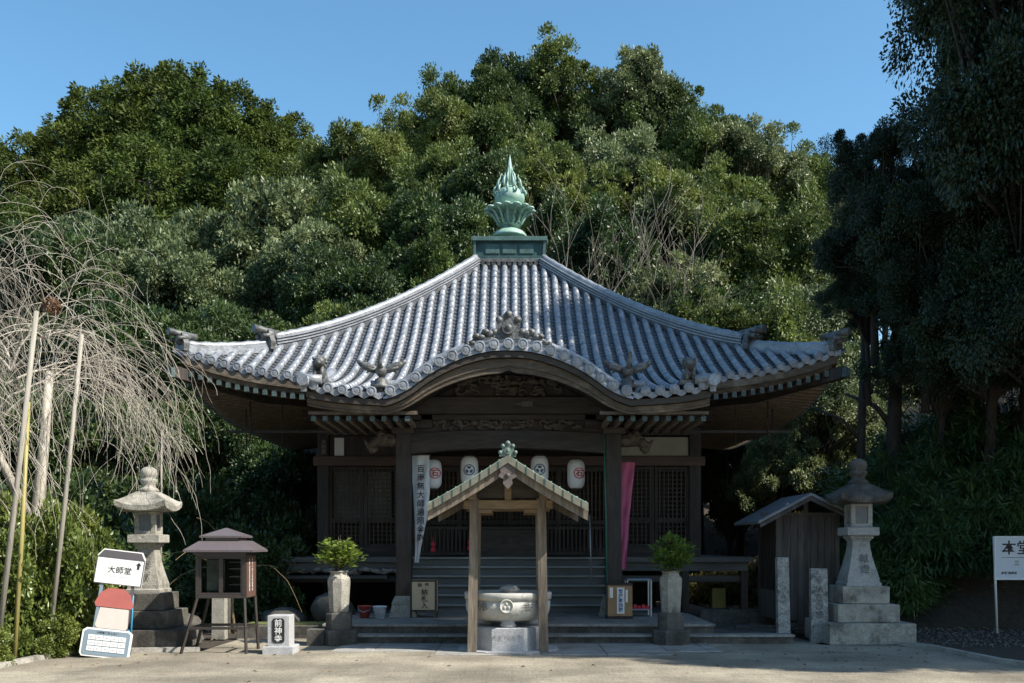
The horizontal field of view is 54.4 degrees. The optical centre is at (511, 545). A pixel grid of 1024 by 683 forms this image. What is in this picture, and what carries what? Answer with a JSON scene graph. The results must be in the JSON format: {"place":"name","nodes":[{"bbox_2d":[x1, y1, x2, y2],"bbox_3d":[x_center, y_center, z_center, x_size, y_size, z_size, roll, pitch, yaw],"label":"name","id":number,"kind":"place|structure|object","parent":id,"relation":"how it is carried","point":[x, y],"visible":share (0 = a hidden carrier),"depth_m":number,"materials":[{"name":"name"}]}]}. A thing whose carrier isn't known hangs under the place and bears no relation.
{"place":"outdoors","nodes":[
{"label":"outdoors","id":0,"kind":"place"},
{"bbox_2d":[0,0,984,342],"label":"sky","id":1,"kind":"structure","parent":0,"point":[814,64],"materials":[{"name":"blue"}]},
{"bbox_2d":[0,637,1023,682],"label":"forecourt","id":2,"kind":"structure","parent":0,"point":[316,664],"depth_m":12.98,"materials":[{"name":"concrete"}]},
{"bbox_2d":[79,548,145,657],"bbox_3d":[-5.744,0.861,14.430,0.696,1.552,0.365,7,-10,-8],"label":"standing sign","id":3,"kind":"object","parent":2,"relation":"on","point":[121,568],"visible":1,"depth_m":14.27,"materials":[{"name":"white metal"}]},
{"bbox_2d":[179,528,267,653],"bbox_3d":[-4.332,0.673,14.960,1.103,1.866,0.894,0,0,0],"label":"notice cabinet","id":4,"kind":"object","parent":2,"relation":"on","point":[225,562],"visible":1,"depth_m":14.68,"materials":[{"name":"wood"}]},
{"bbox_2d":[262,614,298,654],"bbox_3d":[-3.420,1.315,14.750,0.440,0.570,0.460,0,0,0],"label":"stone marker","id":5,"kind":"object","parent":2,"relation":"on","point":[280,634],"visible":1,"depth_m":14.57,"materials":[{"name":"grey stone"}]},
{"bbox_2d":[331,643,721,654],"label":"stone paving","id":6,"kind":"structure","parent":2,"relation":"on","point":[591,649],"depth_m":15.23,"materials":[{"name":"stone"}]},
{"bbox_2d":[427,441,587,651],"bbox_3d":[-0.060,0.042,15.329,2.300,3.077,2.283,0,0,0],"label":"incense shelter","id":7,"kind":"object","parent":6,"relation":"on","point":[507,476],"visible":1,"depth_m":14.70,"materials":[{"name":"brown wood"}]},
{"bbox_2d":[458,622,557,653],"bbox_3d":[-0.060,1.413,15.300,1.515,0.375,1.515,0,0,0],"label":"burner pedestal","id":8,"kind":"object","parent":6,"relation":"on","point":[518,638],"visible":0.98,"depth_m":14.75,"materials":[{"name":"grey stone"}]},
{"bbox_2d":[465,584,551,627],"bbox_3d":[-0.060,0.914,15.297,1.340,0.619,1.345,0,0,0],"label":"incense burner","id":9,"kind":"object","parent":8,"relation":"on","point":[508,606],"visible":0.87,"depth_m":14.74,"materials":[{"name":"metal"}]},
{"bbox_2d":[322,606,794,643],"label":"stone platform","id":10,"kind":"structure","parent":2,"relation":"on","point":[441,628],"depth_m":16.42,"materials":[{"name":"stone"}]},
{"bbox_2d":[167,157,850,616],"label":"temple hall","id":11,"kind":"structure","parent":10,"relation":"on","point":[519,339],"depth_m":20.28,"materials":[{"name":"brown wood"}]},
{"bbox_2d":[329,466,363,546],"bbox_3d":[-3.552,-0.830,21.375,0.735,1.740,0.050,0,0,0],"label":"lattice door","id":12,"kind":"structure","parent":11,"relation":"in","point":[360,520],"depth_m":21.36,"materials":[{"name":"wood"}]},
{"bbox_2d":[364,466,395,546],"bbox_3d":[-2.797,-0.830,21.375,0.735,1.740,0.050,0,0,0],"label":"lattice door","id":13,"kind":"structure","parent":11,"relation":"in","point":[367,469],"depth_m":21.36,"materials":[{"name":"wood"}]},
{"bbox_2d":[412,454,430,562],"bbox_3d":[-1.700,-0.680,18.393,0.400,2.000,0.128,0,0,0],"label":"banner","id":14,"kind":"object","parent":11,"relation":"hanging from","point":[420,478],"visible":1,"depth_m":18.39,"materials":[{"name":"white fabric"}]},
{"bbox_2d":[481,527,535,556],"bbox_3d":[-0.060,-0.070,20.600,1.300,0.620,0.700,0,0,0],"label":"offering box","id":15,"kind":"object","parent":11,"relation":"on","point":[508,541],"visible":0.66,"depth_m":20.30,"materials":[{"name":"wood"}]},
{"bbox_2d":[412,466,604,546],"bbox_3d":[-0.060,-0.830,21.395,4.360,1.740,0.090,0,0,0],"label":"barred door","id":16,"kind":"structure","parent":11,"relation":"in","point":[558,469],"depth_m":21.37,"materials":[{"name":"wood"}]},
{"bbox_2d":[655,466,688,546],"bbox_3d":[3.433,-0.830,21.375,0.735,1.740,0.050,0,0,0],"label":"lattice door","id":17,"kind":"structure","parent":11,"relation":"in","point":[659,520],"depth_m":21.36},
{"bbox_2d":[652,612,689,644],"bbox_3d":[2.550,1.340,16.000,0.573,0.520,0.573,0,0,0],"label":"vase pedestal","id":18,"kind":"object","parent":2,"relation":"on","point":[670,630],"visible":0.89,"depth_m":15.80,"materials":[{"name":"stone"}]},
{"bbox_2d":[659,570,681,612],"bbox_3d":[2.550,0.743,16.000,0.342,0.670,0.342,0,0,0],"label":"stone vase","id":19,"kind":"object","parent":18,"relation":"on","point":[670,583],"visible":0.96,"depth_m":15.87,"materials":[{"name":"stone"}]},
{"bbox_2d":[647,530,698,571],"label":"evergreen branches","id":20,"kind":"object","parent":19,"relation":"in","point":[676,555],"visible":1,"depth_m":15.87,"materials":[{"name":"green plant"}]},
{"bbox_2d":[809,568,827,642],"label":"stone slab","id":21,"kind":"structure","parent":2,"relation":"on","point":[818,597],"depth_m":16.32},
{"bbox_2d":[180,388,1023,660],"bbox_3d":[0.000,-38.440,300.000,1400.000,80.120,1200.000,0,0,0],"label":"hillside","id":22,"kind":"structure","parent":0,"point":[967,613],"depth_m":19.38,"materials":[{"name":"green plant"}]},
{"bbox_2d":[0,311,38,644],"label":"prop pole","id":23,"kind":"object","parent":22,"relation":"on","point":[6,573],"visible":0.98,"depth_m":13.37,"materials":[{"name":"wood"}]},
{"bbox_2d":[0,488,72,657],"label":"bush","id":24,"kind":"object","parent":22,"relation":"on","point":[25,641],"visible":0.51,"depth_m":14.13,"materials":[{"name":"green plant"}]},
{"bbox_2d":[0,126,73,238],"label":"tree","id":25,"kind":"object","parent":22,"relation":"on","point":[25,140],"visible":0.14,"depth_m":58.38,"materials":[{"name":"green plant"}]},
{"bbox_2d":[0,372,105,493],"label":"broadleaf tree","id":26,"kind":"object","parent":22,"relation":"on","point":[52,459],"visible":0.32,"depth_m":27.06,"materials":[{"name":"green plant"}]},
{"bbox_2d":[24,607,91,658],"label":"bush","id":27,"kind":"object","parent":22,"relation":"on","point":[72,631],"visible":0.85,"depth_m":14.11,"materials":[{"name":"green plant"}]},
{"bbox_2d":[1,162,117,407],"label":"tree","id":28,"kind":"object","parent":22,"relation":"on","point":[54,202],"visible":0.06,"depth_m":48.86,"materials":[{"name":"green plant"}]},
{"bbox_2d":[6,494,122,655],"bbox_3d":[-6.736,0.517,14.964,1.836,2.570,1.816,0,0,-22],"label":"bush","id":29,"kind":"object","parent":22,"relation":"on","point":[79,587],"visible":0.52,"depth_m":14.53,"materials":[{"name":"green plant"}]},
{"bbox_2d":[47,334,83,652],"bbox_3d":[-6.421,-0.725,14.297,0.509,4.656,0.068,0,0,-26],"label":"prop pole","id":30,"kind":"object","parent":22,"relation":"on","point":[63,511],"visible":0.73,"depth_m":14.28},
{"bbox_2d":[0,217,141,386],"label":"broadleaf tree","id":31,"kind":"object","parent":22,"relation":"on","point":[67,267],"visible":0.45,"depth_m":34.56,"materials":[{"name":"green plant"}]},
{"bbox_2d":[12,80,132,228],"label":"tree","id":32,"kind":"object","parent":22,"relation":"on","point":[71,118],"visible":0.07,"depth_m":58.80,"materials":[{"name":"green plant"}]},
{"bbox_2d":[0,467,172,579],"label":"shrub","id":33,"kind":"object","parent":22,"relation":"on","point":[115,520],"visible":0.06,"depth_m":19.87,"materials":[{"name":"green plant"}]},
{"bbox_2d":[22,384,158,519],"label":"broadleaf tree","id":34,"kind":"object","parent":22,"relation":"on","point":[93,448],"visible":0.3,"depth_m":28.04,"materials":[{"name":"green plant"}]},
{"bbox_2d":[0,160,219,588],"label":"weeping cherry","id":35,"kind":"object","parent":22,"relation":"on","point":[42,464],"visible":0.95,"depth_m":15.42,"materials":[{"name":"grey plant"}]},
{"bbox_2d":[47,287,177,429],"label":"broadleaf tree","id":36,"kind":"object","parent":22,"relation":"on","point":[125,324],"visible":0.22,"depth_m":31.30,"materials":[{"name":"green plant"}]},
{"bbox_2d":[61,71,172,228],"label":"tree","id":37,"kind":"object","parent":22,"relation":"on","point":[96,121],"visible":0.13,"depth_m":58.16,"materials":[{"name":"green plant"}]},
{"bbox_2d":[46,197,203,269],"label":"broadleaf tree","id":38,"kind":"object","parent":22,"relation":"on","point":[138,228],"visible":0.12,"depth_m":38.28,"materials":[{"name":"green plant"}]},
{"bbox_2d":[71,58,212,219],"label":"tree","id":39,"kind":"object","parent":22,"relation":"on","point":[158,76],"visible":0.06,"depth_m":58.57,"materials":[{"name":"green plant"}]},
{"bbox_2d":[78,129,215,248],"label":"tree","id":40,"kind":"object","parent":22,"relation":"on","point":[122,181],"visible":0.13,"depth_m":49.51,"materials":[{"name":"green plant"}]},
{"bbox_2d":[113,466,201,647],"bbox_3d":[-5.700,0.182,15.620,1.283,2.836,1.283,0,0,0],"label":"stone lantern","id":41,"kind":"object","parent":22,"relation":"on","point":[160,618],"visible":0.82,"depth_m":15.38,"materials":[{"name":"stone"}]},
{"bbox_2d":[93,393,234,498],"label":"broadleaf tree","id":42,"kind":"object","parent":22,"relation":"on","point":[208,442],"visible":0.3,"depth_m":28.98,"materials":[{"name":"green plant"}]},
{"bbox_2d":[106,458,235,544],"bbox_3d":[-8.157,-0.077,23.780,4.039,4.050,4.230,0,0,23],"label":"shrub","id":43,"kind":"object","parent":22,"relation":"on","point":[126,485],"visible":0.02,"depth_m":23.60,"materials":[{"name":"green plant"}]},
{"bbox_2d":[125,296,250,473],"bbox_3d":[-9.488,-2.601,31.838,6.046,10.245,5.318,0,0,-2],"label":"broadleaf tree","id":44,"kind":"object","parent":22,"relation":"on","point":[195,321],"visible":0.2,"depth_m":30.24,"materials":[{"name":"green plant"}]},
{"bbox_2d":[104,243,275,330],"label":"broadleaf tree","id":45,"kind":"object","parent":22,"relation":"on","point":[190,282],"visible":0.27,"depth_m":35.25,"materials":[{"name":"green plant"}]},
{"bbox_2d":[133,60,255,236],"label":"tree","id":46,"kind":"object","parent":22,"relation":"on","point":[198,101],"visible":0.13,"depth_m":57.28,"materials":[{"name":"green plant"}]},
{"bbox_2d":[165,134,260,259],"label":"tree","id":47,"kind":"object","parent":22,"relation":"on","point":[207,189],"visible":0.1,"depth_m":49.49,"materials":[{"name":"green plant"}]},
{"bbox_2d":[157,74,288,213],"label":"tree","id":48,"kind":"object","parent":22,"relation":"on","point":[241,93],"visible":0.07,"depth_m":58.28,"materials":[{"name":"green plant"}]},
{"bbox_2d":[162,474,293,582],"bbox_3d":[-6.481,0.147,22.357,3.366,3.510,3.525,0,0,-6],"label":"shrub","id":49,"kind":"object","parent":22,"relation":"on","point":[217,508],"visible":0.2,"depth_m":21.99,"materials":[{"name":"green plant"}]},
{"bbox_2d":[177,410,294,527],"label":"broadleaf tree","id":50,"kind":"object","parent":22,"relation":"on","point":[230,442],"visible":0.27,"depth_m":29.28,"materials":[{"name":"green plant"}]},
{"bbox_2d":[177,521,311,626],"bbox_3d":[-5.549,0.650,20.196,2.820,2.295,2.693,0,0,32],"label":"shrub","id":51,"kind":"object","parent":22,"relation":"on","point":[272,593],"visible":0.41,"depth_m":19.60,"materials":[{"name":"green plant"}]},
{"bbox_2d":[171,174,318,319],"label":"broadleaf tree","id":52,"kind":"object","parent":22,"relation":"on","point":[240,237],"visible":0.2,"depth_m":38.98,"materials":[{"name":"green plant"}]},
{"bbox_2d":[219,97,312,200],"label":"tree","id":53,"kind":"object","parent":22,"relation":"on","point":[271,112],"visible":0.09,"depth_m":58.88,"materials":[{"name":"green plant"}]},
{"bbox_2d":[218,440,316,552],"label":"broadleaf tree","id":54,"kind":"object","parent":22,"relation":"on","point":[257,474],"visible":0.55,"depth_m":28.75,"materials":[{"name":"green plant"}]},
{"bbox_2d":[250,489,324,613],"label":"shrub","id":55,"kind":"object","parent":22,"relation":"on","point":[303,528],"visible":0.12,"depth_m":23.69,"materials":[{"name":"green plant"}]},
{"bbox_2d":[239,216,366,456],"bbox_3d":[-7.962,-7.675,37.996,4.865,9.033,5.113,0,0,-28],"label":"broadleaf tree","id":56,"kind":"object","parent":22,"relation":"on","point":[269,264],"visible":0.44,"depth_m":36.53,"materials":[{"name":"green plant"}]},
{"bbox_2d":[283,116,377,188],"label":"broadleaf tree","id":57,"kind":"object","parent":22,"relation":"on","point":[342,141],"visible":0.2,"depth_m":46.01,"materials":[{"name":"green plant"}]},
{"bbox_2d":[271,239,410,325],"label":"broadleaf tree","id":58,"kind":"object","parent":22,"relation":"on","point":[370,282],"visible":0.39,"depth_m":33.94,"materials":[{"name":"green plant"}]},
{"bbox_2d":[309,161,461,267],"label":"broadleaf tree","id":59,"kind":"object","parent":22,"relation":"on","point":[362,214],"visible":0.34,"depth_m":38.24,"materials":[{"name":"green plant"}]},
{"bbox_2d":[335,93,458,201],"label":"broadleaf tree","id":60,"kind":"object","parent":22,"relation":"on","point":[367,162],"visible":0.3,"depth_m":44.33,"materials":[{"name":"green plant"}]},
{"bbox_2d":[376,135,478,209],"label":"broadleaf tree","id":61,"kind":"object","parent":22,"relation":"on","point":[436,165],"visible":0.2,"depth_m":41.32,"materials":[{"name":"green plant"}]},
{"bbox_2d":[382,177,502,291],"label":"broadleaf tree","id":62,"kind":"object","parent":22,"relation":"on","point":[414,219],"visible":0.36,"depth_m":36.83,"materials":[{"name":"green plant"}]},
{"bbox_2d":[382,86,502,163],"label":"broadleaf tree","id":63,"kind":"object","parent":22,"relation":"on","point":[450,113],"visible":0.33,"depth_m":45.18,"materials":[{"name":"green plant"}]},
{"bbox_2d":[396,213,489,288],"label":"broadleaf tree","id":64,"kind":"object","parent":22,"relation":"on","point":[442,260],"visible":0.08,"depth_m":34.96,"materials":[{"name":"green plant"}]},
{"bbox_2d":[412,61,543,156],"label":"broadleaf tree","id":65,"kind":"object","parent":22,"relation":"on","point":[495,100],"visible":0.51,"depth_m":46.13,"materials":[{"name":"green plant"}]},
{"bbox_2d":[433,145,541,232],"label":"broadleaf tree","id":66,"kind":"object","parent":22,"relation":"on","point":[483,173],"visible":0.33,"depth_m":38.23,"materials":[{"name":"green plant"}]},
{"bbox_2d":[470,44,564,145],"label":"broadleaf tree","id":67,"kind":"object","parent":22,"relation":"on","point":[514,65],"visible":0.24,"depth_m":47.75,"materials":[{"name":"green plant"}]},
{"bbox_2d":[491,93,585,208],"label":"broadleaf tree","id":68,"kind":"object","parent":22,"relation":"on","point":[567,162],"visible":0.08,"depth_m":41.81,"materials":[{"name":"green plant"}]},
{"bbox_2d":[498,183,596,256],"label":"broadleaf tree","id":69,"kind":"object","parent":22,"relation":"on","point":[556,218],"visible":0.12,"depth_m":36.23,"materials":[{"name":"green plant"}]},
{"bbox_2d":[513,133,595,230],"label":"broadleaf tree","id":70,"kind":"object","parent":22,"relation":"on","point":[573,180],"visible":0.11,"depth_m":39.33,"materials":[{"name":"green plant"}]},
{"bbox_2d":[523,20,621,157],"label":"broadleaf tree","id":71,"kind":"object","parent":22,"relation":"on","point":[571,67],"visible":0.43,"depth_m":46.97,"materials":[{"name":"green plant"}]},
{"bbox_2d":[546,191,661,302],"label":"broadleaf tree","id":72,"kind":"object","parent":22,"relation":"on","point":[578,251],"visible":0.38,"depth_m":34.71,"materials":[{"name":"green plant"}]},
{"bbox_2d":[555,43,678,162],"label":"broadleaf tree","id":73,"kind":"object","parent":22,"relation":"on","point":[630,77],"visible":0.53,"depth_m":46.47,"materials":[{"name":"green plant"}]},
{"bbox_2d":[556,120,679,201],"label":"broadleaf tree","id":74,"kind":"object","parent":22,"relation":"on","point":[631,150],"visible":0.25,"depth_m":42.00,"materials":[{"name":"green plant"}]},
{"bbox_2d":[525,158,722,306],"bbox_3d":[2.940,-6.403,35.134,9.553,13.739,7.326,0,0,26],"label":"bare tree","id":75,"kind":"object","parent":22,"relation":"on","point":[641,260],"visible":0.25,"depth_m":32.82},
{"bbox_2d":[573,157,716,276],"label":"broadleaf tree","id":76,"kind":"object","parent":22,"relation":"on","point":[679,181],"visible":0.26,"depth_m":38.43,"materials":[{"name":"green plant"}]},
{"bbox_2d":[611,76,710,154],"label":"broadleaf tree","id":77,"kind":"object","parent":22,"relation":"on","point":[679,94],"visible":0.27,"depth_m":46.52,"materials":[{"name":"green plant"}]},
{"bbox_2d":[617,249,728,316],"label":"broadleaf tree","id":78,"kind":"object","parent":22,"relation":"on","point":[703,268],"visible":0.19,"depth_m":32.87,"materials":[{"name":"green plant"}]},
{"bbox_2d":[622,184,767,287],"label":"broadleaf tree","id":79,"kind":"object","parent":22,"relation":"on","point":[673,215],"visible":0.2,"depth_m":37.53,"materials":[{"name":"green plant"}]},
{"bbox_2d":[649,102,752,184],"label":"broadleaf tree","id":80,"kind":"object","parent":22,"relation":"on","point":[681,142],"visible":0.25,"depth_m":44.24,"materials":[{"name":"green plant"}]},
{"bbox_2d":[644,277,769,554],"bbox_3d":[6.564,-4.449,34.083,4.986,9.605,5.668,0,0,-11],"label":"broadleaf tree","id":81,"kind":"object","parent":22,"relation":"on","point":[748,298],"visible":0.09,"depth_m":32.76,"materials":[{"name":"green plant"}]},
{"bbox_2d":[674,124,779,247],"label":"broadleaf tree","id":82,"kind":"object","parent":22,"relation":"on","point":[736,192],"visible":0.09,"depth_m":40.82,"materials":[{"name":"green plant"}]},
{"bbox_2d":[672,277,821,556],"bbox_3d":[7.789,-3.698,32.816,5.044,9.409,5.964,0,0,23],"label":"broadleaf tree","id":83,"kind":"object","parent":22,"relation":"on","point":[781,327],"visible":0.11,"depth_m":31.29,"materials":[{"name":"green plant"}]},
{"bbox_2d":[691,112,812,225],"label":"broadleaf tree","id":84,"kind":"object","parent":22,"relation":"on","point":[764,161],"visible":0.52,"depth_m":43.49,"materials":[{"name":"green plant"}]},
{"bbox_2d":[690,181,832,304],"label":"broadleaf tree","id":85,"kind":"object","parent":22,"relation":"on","point":[783,251],"visible":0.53,"depth_m":35.94,"materials":[{"name":"green plant"}]},
{"bbox_2d":[725,424,812,515],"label":"broadleaf tree","id":86,"kind":"object","parent":22,"relation":"on","point":[758,488],"visible":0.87,"depth_m":28.87,"materials":[{"name":"green plant"}]},
{"bbox_2d":[734,493,843,626],"bbox_3d":[5.110,0.350,17.965,1.780,2.500,1.870,0,0,0],"label":"wooden hut","id":87,"kind":"object","parent":22,"relation":"on","point":[806,539],"visible":0.77,"depth_m":17.35,"materials":[{"name":"wood"}]},
{"bbox_2d":[756,120,838,232],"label":"broadleaf tree","id":88,"kind":"object","parent":22,"relation":"on","point":[819,172],"visible":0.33,"depth_m":44.54,"materials":[{"name":"green plant"}]},
{"bbox_2d":[761,271,870,367],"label":"broadleaf tree","id":89,"kind":"object","parent":22,"relation":"on","point":[816,325],"visible":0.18,"depth_m":34.48,"materials":[{"name":"green plant"}]},
{"bbox_2d":[780,365,887,496],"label":"broadleaf tree","id":90,"kind":"object","parent":22,"relation":"on","point":[834,399],"visible":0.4,"depth_m":28.42,"materials":[{"name":"green plant"}]},
{"bbox_2d":[805,458,915,644],"bbox_3d":[5.780,0.075,16.620,1.380,3.050,1.380,0,0,0],"label":"stone lantern","id":91,"kind":"object","parent":22,"relation":"on","point":[862,610],"visible":1,"depth_m":16.24,"materials":[{"name":"stone"}]},
{"bbox_2d":[814,224,911,405],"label":"evergreen oak","id":92,"kind":"object","parent":22,"relation":"on","point":[843,291],"visible":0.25,"depth_m":22.25,"materials":[{"name":"green plant"}]},
{"bbox_2d":[809,115,928,365],"bbox_3d":[8.034,-6.718,21.891,3.046,5.490,2.945,0,0,36],"label":"evergreen oak","id":93,"kind":"object","parent":22,"relation":"on","point":[862,176],"visible":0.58,"depth_m":21.67,"materials":[{"name":"green plant"}]},
{"bbox_2d":[845,331,902,468],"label":"tree trunk","id":94,"kind":"object","parent":22,"relation":"on","point":[892,418],"visible":0.32,"depth_m":22.38,"materials":[{"name":"brown plant"}]},
{"bbox_2d":[839,514,958,620],"bbox_3d":[7.552,0.411,20.270,2.867,2.118,3.087,0,0,-23],"label":"fern shrub","id":95,"kind":"object","parent":22,"relation":"on","point":[913,593],"visible":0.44,"depth_m":19.42,"materials":[{"name":"green plant"}]},
{"bbox_2d":[852,163,982,412],"bbox_3d":[8.542,-5.275,20.903,2.753,4.948,2.754,0,0,-17],"label":"evergreen oak","id":96,"kind":"object","parent":22,"relation":"on","point":[904,270],"visible":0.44,"depth_m":20.27,"materials":[{"name":"green plant"}]},
{"bbox_2d":[836,402,1010,483],"bbox_3d":[10.126,-2.130,23.303,4.753,3.097,5.007,0,0,34],"label":"fern shrub","id":97,"kind":"object","parent":22,"relation":"on","point":[911,429],"visible":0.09,"depth_m":23.34,"materials":[{"name":"green plant"}]},
{"bbox_2d":[851,239,1007,475],"bbox_3d":[8.966,-3.620,21.374,3.208,5.764,3.207,0,0,-29],"label":"evergreen oak","id":98,"kind":"object","parent":22,"relation":"on","point":[895,315],"visible":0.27,"depth_m":20.97,"materials":[{"name":"green plant"}]},
{"bbox_2d":[865,422,1000,530],"bbox_3d":[9.200,-1.135,21.626,4.013,3.081,3.727,0,0,9],"label":"fern shrub","id":99,"kind":"object","parent":22,"relation":"on","point":[924,470],"visible":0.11,"depth_m":21.12,"materials":[{"name":"green plant"}]},
{"bbox_2d":[856,121,1023,473],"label":"evergreen oak","id":100,"kind":"object","parent":22,"relation":"on","point":[990,397],"visible":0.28,"depth_m":20.04,"materials":[{"name":"green plant"}]},
{"bbox_2d":[871,463,1008,579],"bbox_3d":[8.641,-0.503,20.488,3.838,2.409,3.644,0,0,5],"label":"fern shrub","id":101,"kind":"object","parent":22,"relation":"on","point":[927,510],"visible":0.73,"depth_m":19.38,"materials":[{"name":"green plant"}]},
{"bbox_2d":[878,0,1023,469],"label":"evergreen oak","id":102,"kind":"object","parent":22,"relation":"on","point":[978,44],"visible":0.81,"depth_m":18.66,"materials":[{"name":"green plant"}]},
{"bbox_2d":[918,98,1023,393],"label":"evergreen oak","id":103,"kind":"object","parent":22,"relation":"on","point":[982,266],"visible":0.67,"depth_m":18.90,"materials":[{"name":"green plant"}]},
{"bbox_2d":[920,392,1023,497],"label":"fern shrub","id":104,"kind":"object","parent":22,"relation":"on","point":[972,426],"visible":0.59,"depth_m":20.55,"materials":[{"name":"green plant"}]},
{"bbox_2d":[933,455,1023,569],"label":"fern shrub","id":105,"kind":"object","parent":22,"relation":"on","point":[1008,514],"visible":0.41,"depth_m":19.45,"materials":[{"name":"green plant"}]},
{"bbox_2d":[992,536,1023,633],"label":"direction sign","id":106,"kind":"object","parent":22,"relation":"on","point":[1008,557],"visible":1,"depth_m":17.99,"materials":[{"name":"white"}]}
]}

